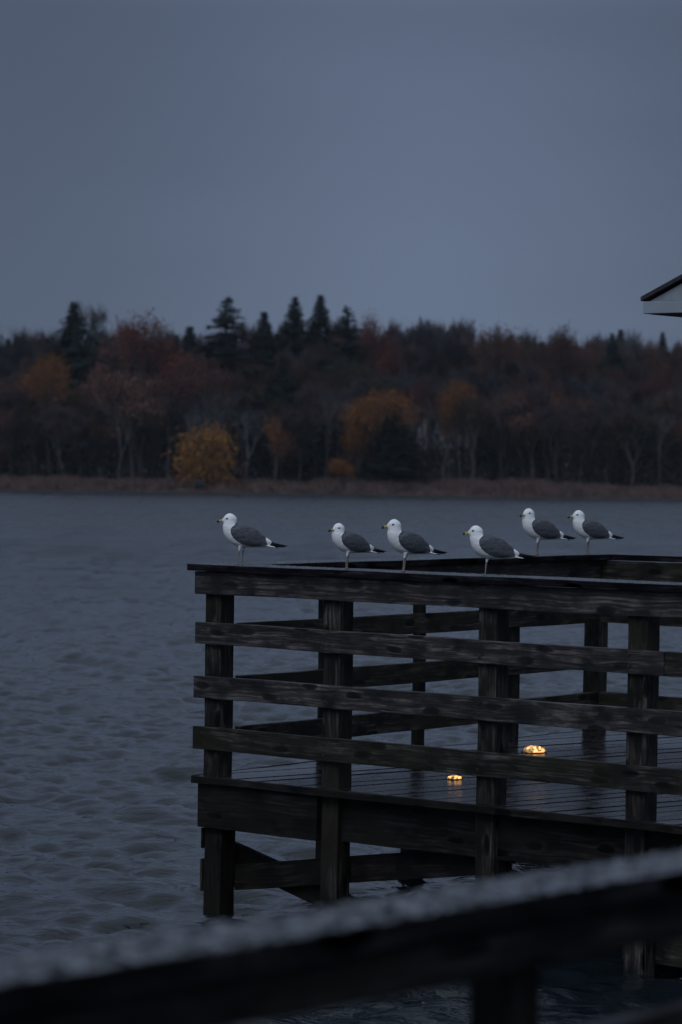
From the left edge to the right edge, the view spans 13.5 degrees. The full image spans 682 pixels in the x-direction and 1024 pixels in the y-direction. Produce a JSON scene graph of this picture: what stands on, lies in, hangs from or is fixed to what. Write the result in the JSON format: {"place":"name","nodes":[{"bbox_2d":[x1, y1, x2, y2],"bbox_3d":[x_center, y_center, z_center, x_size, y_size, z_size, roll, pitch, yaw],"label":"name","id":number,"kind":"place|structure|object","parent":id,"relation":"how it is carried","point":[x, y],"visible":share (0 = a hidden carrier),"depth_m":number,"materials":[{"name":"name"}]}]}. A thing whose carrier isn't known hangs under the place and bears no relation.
{"place":"outdoors","nodes":[
{"label":"outdoors","id":0,"kind":"place"},
{"bbox_2d":[0,491,681,1023],"bbox_3d":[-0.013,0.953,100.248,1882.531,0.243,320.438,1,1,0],"label":"water","id":1,"kind":"structure","parent":0,"point":[102,653],"depth_m":32.88,"materials":[{"name":"black liquid"}]},
{"bbox_2d":[0,851,681,1023],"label":"wooden railing","id":2,"kind":"object","parent":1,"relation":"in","point":[498,943],"visible":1,"depth_m":3.73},
{"bbox_2d":[187,552,681,976],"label":"wooden pier","id":3,"kind":"structure","parent":1,"relation":"in","point":[604,785],"depth_m":16.09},
{"bbox_2d":[217,513,286,563],"bbox_3d":[-0.517,0.157,16.738,0.420,0.296,0.118,1,1,-3],"label":"gull","id":4,"kind":"object","parent":3,"relation":"on","point":[241,535],"visible":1,"depth_m":16.70,"materials":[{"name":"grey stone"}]},
{"bbox_2d":[328,523,386,568],"bbox_3d":[0.092,0.192,16.257,0.374,0.259,0.106,0,1,-24],"label":"gull","id":5,"kind":"object","parent":3,"relation":"on","point":[348,542],"visible":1,"depth_m":16.20,"materials":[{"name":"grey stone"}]},
{"bbox_2d":[381,519,447,571],"bbox_3d":[0.410,0.186,15.930,0.409,0.292,0.114,0,1,-24],"label":"gull","id":6,"kind":"object","parent":3,"relation":"on","point":[405,543],"visible":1,"depth_m":15.87,"materials":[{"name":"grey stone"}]},
{"bbox_2d":[462,525,534,575],"bbox_3d":[0.852,0.209,15.491,0.401,0.271,0.111,1,1,-6],"label":"gull","id":7,"kind":"object","parent":3,"relation":"on","point":[487,547],"visible":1,"depth_m":15.45,"materials":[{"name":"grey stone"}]},
{"bbox_2d":[520,508,574,554],"bbox_3d":[1.387,0.133,19.301,0.436,0.313,0.124,0,1,-20],"label":"gull","id":8,"kind":"object","parent":3,"relation":"on","point":[537,529],"visible":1,"depth_m":19.24,"materials":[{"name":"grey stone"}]},
{"bbox_2d":[568,510,623,553],"bbox_3d":[1.755,0.138,19.736,0.426,0.299,0.119,0,1,-18],"label":"gull","id":9,"kind":"object","parent":3,"relation":"on","point":[588,529],"visible":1,"depth_m":19.68,"materials":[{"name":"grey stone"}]},
{"bbox_2d":[0,419,681,499],"bbox_3d":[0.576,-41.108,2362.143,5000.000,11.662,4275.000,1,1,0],"label":"shore ground","id":10,"kind":"structure","parent":0,"point":[389,494],"depth_m":242.00,"materials":[{"name":"soil"}]},
{"bbox_2d":[0,407,18,456],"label":"deciduous tree","id":11,"kind":"object","parent":10,"relation":"on","point":[4,425],"visible":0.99,"depth_m":247.99,"materials":[{"name":"grey plant"}]},
{"bbox_2d":[0,371,41,476],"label":"deciduous tree","id":12,"kind":"object","parent":10,"relation":"on","point":[8,388],"visible":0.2,"depth_m":254.68,"materials":[{"name":"brown plant"}]},
{"bbox_2d":[3,328,42,380],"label":"bare tree","id":13,"kind":"object","parent":10,"relation":"on","point":[25,349],"visible":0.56,"depth_m":271.90,"materials":[{"name":"grey plant"}]},
{"bbox_2d":[11,344,50,474],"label":"bare tree","id":14,"kind":"object","parent":10,"relation":"on","point":[30,361],"visible":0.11,"depth_m":270.16,"materials":[{"name":"brown plant"}]},
{"bbox_2d":[8,347,78,477],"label":"deciduous tree","id":15,"kind":"object","parent":10,"relation":"on","point":[43,378],"visible":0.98,"depth_m":249.74,"materials":[{"name":"orange plant"}]},
{"bbox_2d":[36,404,86,478],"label":"bare tree","id":16,"kind":"object","parent":10,"relation":"on","point":[57,415],"visible":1,"depth_m":246.59,"materials":[{"name":"brown plant"}]},
{"bbox_2d":[37,405,87,475],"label":"bare tree","id":17,"kind":"object","parent":10,"relation":"on","point":[78,442],"visible":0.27,"depth_m":251.03,"materials":[{"name":"brown plant"}]},
{"bbox_2d":[0,301,145,476],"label":"spruce tree","id":18,"kind":"object","parent":10,"relation":"on","point":[73,347],"visible":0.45,"depth_m":260.69,"materials":[{"name":"green plant"}]},
{"bbox_2d":[46,385,99,473],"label":"bare tree","id":19,"kind":"object","parent":10,"relation":"on","point":[75,401],"visible":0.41,"depth_m":253.76,"materials":[{"name":"brown plant"}]},
{"bbox_2d":[77,301,117,476],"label":"deciduous tree","id":20,"kind":"object","parent":10,"relation":"on","point":[92,325],"visible":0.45,"depth_m":267.51,"materials":[{"name":"brown plant"}]},
{"bbox_2d":[76,325,148,477],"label":"deciduous tree","id":21,"kind":"object","parent":10,"relation":"on","point":[128,359],"visible":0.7,"depth_m":258.87,"materials":[{"name":"brown plant"}]},
{"bbox_2d":[88,397,137,478],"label":"bare tree","id":22,"kind":"object","parent":10,"relation":"on","point":[97,419],"visible":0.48,"depth_m":253.55,"materials":[{"name":"brown plant"}]},
{"bbox_2d":[97,402,136,479],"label":"bare tree","id":23,"kind":"object","parent":10,"relation":"on","point":[120,411],"visible":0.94,"depth_m":248.88,"materials":[{"name":"brown plant"}]},
{"bbox_2d":[82,365,174,480],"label":"deciduous tree","id":24,"kind":"object","parent":10,"relation":"on","point":[120,383],"visible":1,"depth_m":249.09,"materials":[{"name":"brown plant"}]},
{"bbox_2d":[108,370,158,476],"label":"bare tree","id":25,"kind":"object","parent":10,"relation":"on","point":[150,444],"visible":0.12,"depth_m":255.34,"materials":[{"name":"brown plant"}]},
{"bbox_2d":[113,394,173,478],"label":"deciduous tree","id":26,"kind":"object","parent":10,"relation":"on","point":[137,447],"visible":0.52,"depth_m":251.23,"materials":[{"name":"brown plant"}]},
{"bbox_2d":[105,308,207,477],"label":"deciduous tree","id":27,"kind":"object","parent":10,"relation":"on","point":[161,363],"visible":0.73,"depth_m":257.72,"materials":[{"name":"brown plant"}]},
{"bbox_2d":[137,326,204,469],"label":"conifer tree","id":28,"kind":"object","parent":10,"relation":"on","point":[190,337],"visible":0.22,"depth_m":269.36,"materials":[{"name":"green plant"}]},
{"bbox_2d":[179,406,211,472],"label":"bare tree","id":29,"kind":"object","parent":10,"relation":"on","point":[195,414],"visible":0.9,"depth_m":246.15,"materials":[{"name":"brown plant"}]},
{"bbox_2d":[145,349,248,432],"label":"deciduous tree","id":30,"kind":"object","parent":10,"relation":"on","point":[196,375],"visible":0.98,"depth_m":251.27,"materials":[{"name":"brown plant"}]},
{"bbox_2d":[161,420,246,489],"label":"bush","id":31,"kind":"object","parent":10,"relation":"on","point":[204,447],"visible":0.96,"depth_m":243.56,"materials":[{"name":"yellow plant"}]},
{"bbox_2d":[187,399,237,476],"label":"bare tree","id":32,"kind":"object","parent":10,"relation":"on","point":[226,408],"visible":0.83,"depth_m":249.41,"materials":[{"name":"brown plant"}]},
{"bbox_2d":[157,296,268,477],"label":"fir tree","id":33,"kind":"object","parent":10,"relation":"on","point":[219,346],"visible":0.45,"depth_m":262.95,"materials":[{"name":"green plant"}]},
{"bbox_2d":[197,386,251,475],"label":"bare tree","id":34,"kind":"object","parent":10,"relation":"on","point":[219,393],"visible":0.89,"depth_m":249.45,"materials":[{"name":"brown plant"}]},
{"bbox_2d":[206,389,254,480],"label":"bare tree","id":35,"kind":"object","parent":10,"relation":"on","point":[238,408],"visible":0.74,"depth_m":252.83,"materials":[{"name":"brown plant"}]},
{"bbox_2d":[219,370,260,478],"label":"bare tree","id":36,"kind":"object","parent":10,"relation":"on","point":[245,393],"visible":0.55,"depth_m":254.43,"materials":[{"name":"brown plant"}]},
{"bbox_2d":[217,406,272,482],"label":"bare tree","id":37,"kind":"object","parent":10,"relation":"on","point":[256,427],"visible":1,"depth_m":247.30,"materials":[{"name":"brown plant"}]},
{"bbox_2d":[234,354,266,476],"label":"deciduous tree","id":38,"kind":"object","parent":10,"relation":"on","point":[247,380],"visible":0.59,"depth_m":262.18,"materials":[{"name":"brown plant"}]},
{"bbox_2d":[248,366,275,476],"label":"bare tree","id":39,"kind":"object","parent":10,"relation":"on","point":[267,377],"visible":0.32,"depth_m":254.66,"materials":[{"name":"brown plant"}]},
{"bbox_2d":[227,312,316,476],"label":"conifer tree","id":40,"kind":"object","parent":10,"relation":"on","point":[263,334],"visible":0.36,"depth_m":265.20,"materials":[{"name":"green plant"}]},
{"bbox_2d":[231,355,325,479],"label":"conifer tree","id":41,"kind":"object","parent":10,"relation":"on","point":[281,382],"visible":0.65,"depth_m":251.13,"materials":[{"name":"green plant"}]},
{"bbox_2d":[257,412,302,483],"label":"deciduous tree","id":42,"kind":"object","parent":10,"relation":"on","point":[277,435],"visible":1,"depth_m":245.95,"materials":[{"name":"orange plant"}]},
{"bbox_2d":[262,389,297,478],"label":"bare tree","id":43,"kind":"object","parent":10,"relation":"on","point":[274,404],"visible":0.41,"depth_m":250.02,"materials":[{"name":"brown plant"}]},
{"bbox_2d":[232,296,341,476],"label":"conifer tree","id":44,"kind":"object","parent":10,"relation":"on","point":[293,337],"visible":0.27,"depth_m":264.16,"materials":[{"name":"green plant"}]},
{"bbox_2d":[276,404,326,484],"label":"bare tree","id":45,"kind":"object","parent":10,"relation":"on","point":[307,426],"visible":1,"depth_m":245.67,"materials":[{"name":"grey plant"}]},
{"bbox_2d":[297,295,341,475],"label":"conifer tree","id":46,"kind":"object","parent":10,"relation":"on","point":[320,316],"visible":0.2,"depth_m":267.35,"materials":[{"name":"green plant"}]},
{"bbox_2d":[315,391,353,478],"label":"bare tree","id":47,"kind":"object","parent":10,"relation":"on","point":[324,403],"visible":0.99,"depth_m":248.01,"materials":[{"name":"brown plant"}]},
{"bbox_2d":[0,473,681,498],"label":"reeds","id":48,"kind":"object","parent":10,"relation":"on","point":[530,487],"visible":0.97,"depth_m":243.50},
{"bbox_2d":[0,428,681,487],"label":"undergrowth","id":49,"kind":"object","parent":10,"relation":"on","point":[648,470],"visible":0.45,"depth_m":255.56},
{"bbox_2d":[321,374,370,478],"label":"bare tree","id":50,"kind":"object","parent":10,"relation":"on","point":[357,385],"visible":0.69,"depth_m":251.00,"materials":[{"name":"brown plant"}]},
{"bbox_2d":[302,305,396,476],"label":"conifer tree","id":51,"kind":"object","parent":10,"relation":"on","point":[346,347],"visible":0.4,"depth_m":262.34,"materials":[{"name":"green plant"}]},
{"bbox_2d":[327,354,378,477],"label":"deciduous tree","id":52,"kind":"object","parent":10,"relation":"on","point":[352,376],"visible":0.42,"depth_m":255.70,"materials":[{"name":"brown plant"}]},
{"bbox_2d":[332,413,379,482],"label":"deciduous tree","id":53,"kind":"object","parent":10,"relation":"on","point":[359,448],"visible":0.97,"depth_m":246.91,"materials":[{"name":"brown plant"}]},
{"bbox_2d":[333,378,384,478],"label":"conifer tree","id":54,"kind":"object","parent":10,"relation":"on","point":[353,460],"visible":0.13,"depth_m":255.51,"materials":[{"name":"green plant"}]},
{"bbox_2d":[354,308,399,401],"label":"deciduous tree","id":55,"kind":"object","parent":10,"relation":"on","point":[384,349],"visible":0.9,"depth_m":260.74,"materials":[{"name":"brown plant"}]},
{"bbox_2d":[326,385,430,479],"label":"deciduous tree","id":56,"kind":"object","parent":10,"relation":"on","point":[377,405],"visible":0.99,"depth_m":245.70,"materials":[{"name":"orange plant"}]},
{"bbox_2d":[364,371,400,474],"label":"deciduous tree","id":57,"kind":"object","parent":10,"relation":"on","point":[373,385],"visible":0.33,"depth_m":251.18,"materials":[{"name":"brown plant"}]},
{"bbox_2d":[352,405,434,483],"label":"conifer tree","id":58,"kind":"object","parent":10,"relation":"on","point":[396,459],"visible":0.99,"depth_m":245.60,"materials":[{"name":"green plant"}]},
{"bbox_2d":[378,369,428,433],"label":"bare tree","id":59,"kind":"object","parent":10,"relation":"on","point":[408,381],"visible":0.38,"depth_m":255.95,"materials":[{"name":"brown plant"}]},
{"bbox_2d":[397,383,428,452],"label":"deciduous tree","id":60,"kind":"object","parent":10,"relation":"on","point":[413,397],"visible":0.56,"depth_m":251.74,"materials":[{"name":"brown plant"}]},
{"bbox_2d":[399,343,428,476],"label":"bare tree","id":61,"kind":"object","parent":10,"relation":"on","point":[409,366],"visible":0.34,"depth_m":261.90,"materials":[{"name":"brown plant"}]},
{"bbox_2d":[398,373,447,479],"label":"deciduous tree","id":62,"kind":"object","parent":10,"relation":"on","point":[424,387],"visible":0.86,"depth_m":251.58,"materials":[{"name":"grey plant"}]},
{"bbox_2d":[406,403,446,474],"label":"bare tree","id":63,"kind":"object","parent":10,"relation":"on","point":[418,420],"visible":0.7,"depth_m":250.19,"materials":[{"name":"brown plant"}]},
{"bbox_2d":[419,371,445,478],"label":"bare tree","id":64,"kind":"object","parent":10,"relation":"on","point":[429,384],"visible":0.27,"depth_m":255.90,"materials":[{"name":"brown plant"}]},
{"bbox_2d":[422,355,450,477],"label":"bare tree","id":65,"kind":"object","parent":10,"relation":"on","point":[438,368],"visible":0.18,"depth_m":261.31,"materials":[{"name":"brown plant"}]},
{"bbox_2d":[396,316,481,478],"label":"deciduous tree","id":66,"kind":"object","parent":10,"relation":"on","point":[449,346],"visible":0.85,"depth_m":259.66,"materials":[{"name":"brown plant"}]},
{"bbox_2d":[414,396,464,477],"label":"bare tree","id":67,"kind":"object","parent":10,"relation":"on","point":[417,425],"visible":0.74,"depth_m":251.10,"materials":[{"name":"brown plant"}]},
{"bbox_2d":[432,378,463,477],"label":"bare tree","id":68,"kind":"object","parent":10,"relation":"on","point":[447,382],"visible":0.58,"depth_m":252.32,"materials":[{"name":"brown plant"}]},
{"bbox_2d":[433,372,476,481],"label":"deciduous tree","id":69,"kind":"object","parent":10,"relation":"on","point":[453,396],"visible":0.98,"depth_m":249.77,"materials":[{"name":"brown plant"}]},
{"bbox_2d":[435,316,476,452],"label":"bare tree","id":70,"kind":"object","parent":10,"relation":"on","point":[458,327],"visible":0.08,"depth_m":283.59,"materials":[{"name":"brown plant"}]},
{"bbox_2d":[434,364,483,474],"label":"bare tree","id":71,"kind":"object","parent":10,"relation":"on","point":[472,375],"visible":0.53,"depth_m":254.89,"materials":[{"name":"brown plant"}]},
{"bbox_2d":[449,368,481,478],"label":"bare tree","id":72,"kind":"object","parent":10,"relation":"on","point":[456,374],"visible":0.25,"depth_m":254.94,"materials":[{"name":"brown plant"}]},
{"bbox_2d":[449,392,500,481],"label":"bare tree","id":73,"kind":"object","parent":10,"relation":"on","point":[473,412],"visible":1,"depth_m":248.21,"materials":[{"name":"brown plant"}]},
{"bbox_2d":[472,364,511,477],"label":"bare tree","id":74,"kind":"object","parent":10,"relation":"on","point":[488,378],"visible":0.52,"depth_m":256.54,"materials":[{"name":"brown plant"}]},
{"bbox_2d":[464,323,522,479],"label":"deciduous tree","id":75,"kind":"object","parent":10,"relation":"on","point":[500,354],"visible":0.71,"depth_m":260.90,"materials":[{"name":"brown plant"}]},
{"bbox_2d":[479,400,522,479],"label":"deciduous tree","id":76,"kind":"object","parent":10,"relation":"on","point":[489,430],"visible":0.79,"depth_m":250.48,"materials":[{"name":"brown plant"}]},
{"bbox_2d":[486,381,529,478],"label":"bare tree","id":77,"kind":"object","parent":10,"relation":"on","point":[500,390],"visible":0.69,"depth_m":253.19,"materials":[{"name":"brown plant"}]},
{"bbox_2d":[493,395,538,480],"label":"bare tree","id":78,"kind":"object","parent":10,"relation":"on","point":[506,413],"visible":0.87,"depth_m":249.27,"materials":[{"name":"brown plant"}]},
{"bbox_2d":[494,364,543,468],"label":"bare tree","id":79,"kind":"object","parent":10,"relation":"on","point":[528,374],"visible":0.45,"depth_m":256.18,"materials":[{"name":"brown plant"}]},
{"bbox_2d":[513,325,545,477],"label":"deciduous tree","id":80,"kind":"object","parent":10,"relation":"on","point":[533,340],"visible":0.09,"depth_m":274.94,"materials":[{"name":"brown plant"}]},
{"bbox_2d":[492,386,572,481],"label":"deciduous tree","id":81,"kind":"object","parent":10,"relation":"on","point":[525,423],"visible":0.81,"depth_m":248.75,"materials":[{"name":"brown plant"}]},
{"bbox_2d":[520,380,559,480],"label":"bare tree","id":82,"kind":"object","parent":10,"relation":"on","point":[540,393],"visible":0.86,"depth_m":249.57,"materials":[{"name":"brown plant"}]},
{"bbox_2d":[536,368,570,480],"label":"deciduous tree","id":83,"kind":"object","parent":10,"relation":"on","point":[546,384],"visible":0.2,"depth_m":255.95,"materials":[{"name":"brown plant"}]},
{"bbox_2d":[530,401,582,484],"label":"bare tree","id":84,"kind":"object","parent":10,"relation":"on","point":[563,425],"visible":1,"depth_m":246.62,"materials":[{"name":"brown plant"}]},
{"bbox_2d":[529,320,593,481],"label":"deciduous tree","id":85,"kind":"object","parent":10,"relation":"on","point":[556,350],"visible":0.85,"depth_m":259.54,"materials":[{"name":"brown plant"}]},
{"bbox_2d":[548,373,587,480],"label":"bare tree","id":86,"kind":"object","parent":10,"relation":"on","point":[571,387],"visible":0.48,"depth_m":256.79,"materials":[{"name":"brown plant"}]},
{"bbox_2d":[551,393,601,482],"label":"deciduous tree","id":87,"kind":"object","parent":10,"relation":"on","point":[580,404],"visible":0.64,"depth_m":250.25,"materials":[{"name":"brown plant"}]},
{"bbox_2d":[570,338,607,478],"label":"deciduous tree","id":88,"kind":"object","parent":10,"relation":"on","point":[590,354],"visible":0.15,"depth_m":272.28,"materials":[{"name":"brown plant"}]},
{"bbox_2d":[597,384,637,485],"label":"bare tree","id":89,"kind":"object","parent":10,"relation":"on","point":[611,395],"visible":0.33,"depth_m":252.27,"materials":[{"name":"brown plant"}]},
{"bbox_2d":[578,333,657,481],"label":"conifer tree","id":90,"kind":"object","parent":10,"relation":"on","point":[612,357],"visible":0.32,"depth_m":269.34,"materials":[{"name":"green plant"}]},
{"bbox_2d":[600,361,640,477],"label":"deciduous tree","id":91,"kind":"object","parent":10,"relation":"on","point":[615,377],"visible":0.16,"depth_m":262.18,"materials":[{"name":"grey plant"}]},
{"bbox_2d":[597,409,663,488],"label":"bare tree","id":92,"kind":"object","parent":10,"relation":"on","point":[628,424],"visible":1,"depth_m":247.89,"materials":[{"name":"brown plant"}]},
{"bbox_2d":[615,327,646,480],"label":"deciduous tree","id":93,"kind":"object","parent":10,"relation":"on","point":[633,345],"visible":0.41,"depth_m":270.52,"materials":[{"name":"brown plant"}]},
{"bbox_2d":[608,378,661,484],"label":"bare tree","id":94,"kind":"object","parent":10,"relation":"on","point":[635,391],"visible":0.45,"depth_m":257.47,"materials":[{"name":"brown plant"}]},
{"bbox_2d":[616,358,654,483],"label":"bare tree","id":95,"kind":"object","parent":10,"relation":"on","point":[629,369],"visible":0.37,"depth_m":265.19,"materials":[{"name":"brown plant"}]},
{"bbox_2d":[619,398,659,484],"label":"bare tree","id":96,"kind":"object","parent":10,"relation":"on","point":[645,408],"visible":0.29,"depth_m":251.99,"materials":[{"name":"grey plant"}]},
{"bbox_2d":[622,336,662,480],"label":"deciduous tree","id":97,"kind":"object","parent":10,"relation":"on","point":[648,354],"visible":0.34,"depth_m":270.38,"materials":[{"name":"grey plant"}]},
{"bbox_2d":[634,370,676,484],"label":"deciduous tree","id":98,"kind":"object","parent":10,"relation":"on","point":[654,382],"visible":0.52,"depth_m":257.13,"materials":[{"name":"grey plant"}]},
{"bbox_2d":[640,387,681,484],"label":"bare tree","id":99,"kind":"object","parent":10,"relation":"on","point":[665,404],"visible":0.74,"depth_m":252.45,"materials":[{"name":"grey plant"}]},
{"bbox_2d":[644,356,680,482],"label":"deciduous tree","id":100,"kind":"object","parent":10,"relation":"on","point":[664,368],"visible":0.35,"depth_m":261.18,"materials":[{"name":"grey plant"}]},
{"bbox_2d":[647,409,678,488],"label":"bare tree","id":101,"kind":"object","parent":10,"relation":"on","point":[661,419],"visible":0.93,"depth_m":249.79,"materials":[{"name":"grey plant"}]},
{"bbox_2d":[648,341,680,454],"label":"bare tree","id":102,"kind":"object","parent":10,"relation":"on","point":[674,363],"visible":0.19,"depth_m":267.03,"materials":[{"name":"grey plant"}]},
{"bbox_2d":[0,0,681,407],"label":"sky","id":103,"kind":"structure","parent":0,"point":[515,163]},
{"bbox_2d":[327,453,356,481],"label":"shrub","id":104,"kind":"object","parent":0,"point":[339,467],"visible":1,"depth_m":245.02,"materials":[{"name":"brown plant"}]},
{"bbox_2d":[641,274,681,316],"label":"pavilion","id":105,"kind":"structure","parent":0,"point":[665,299],"depth_m":16.41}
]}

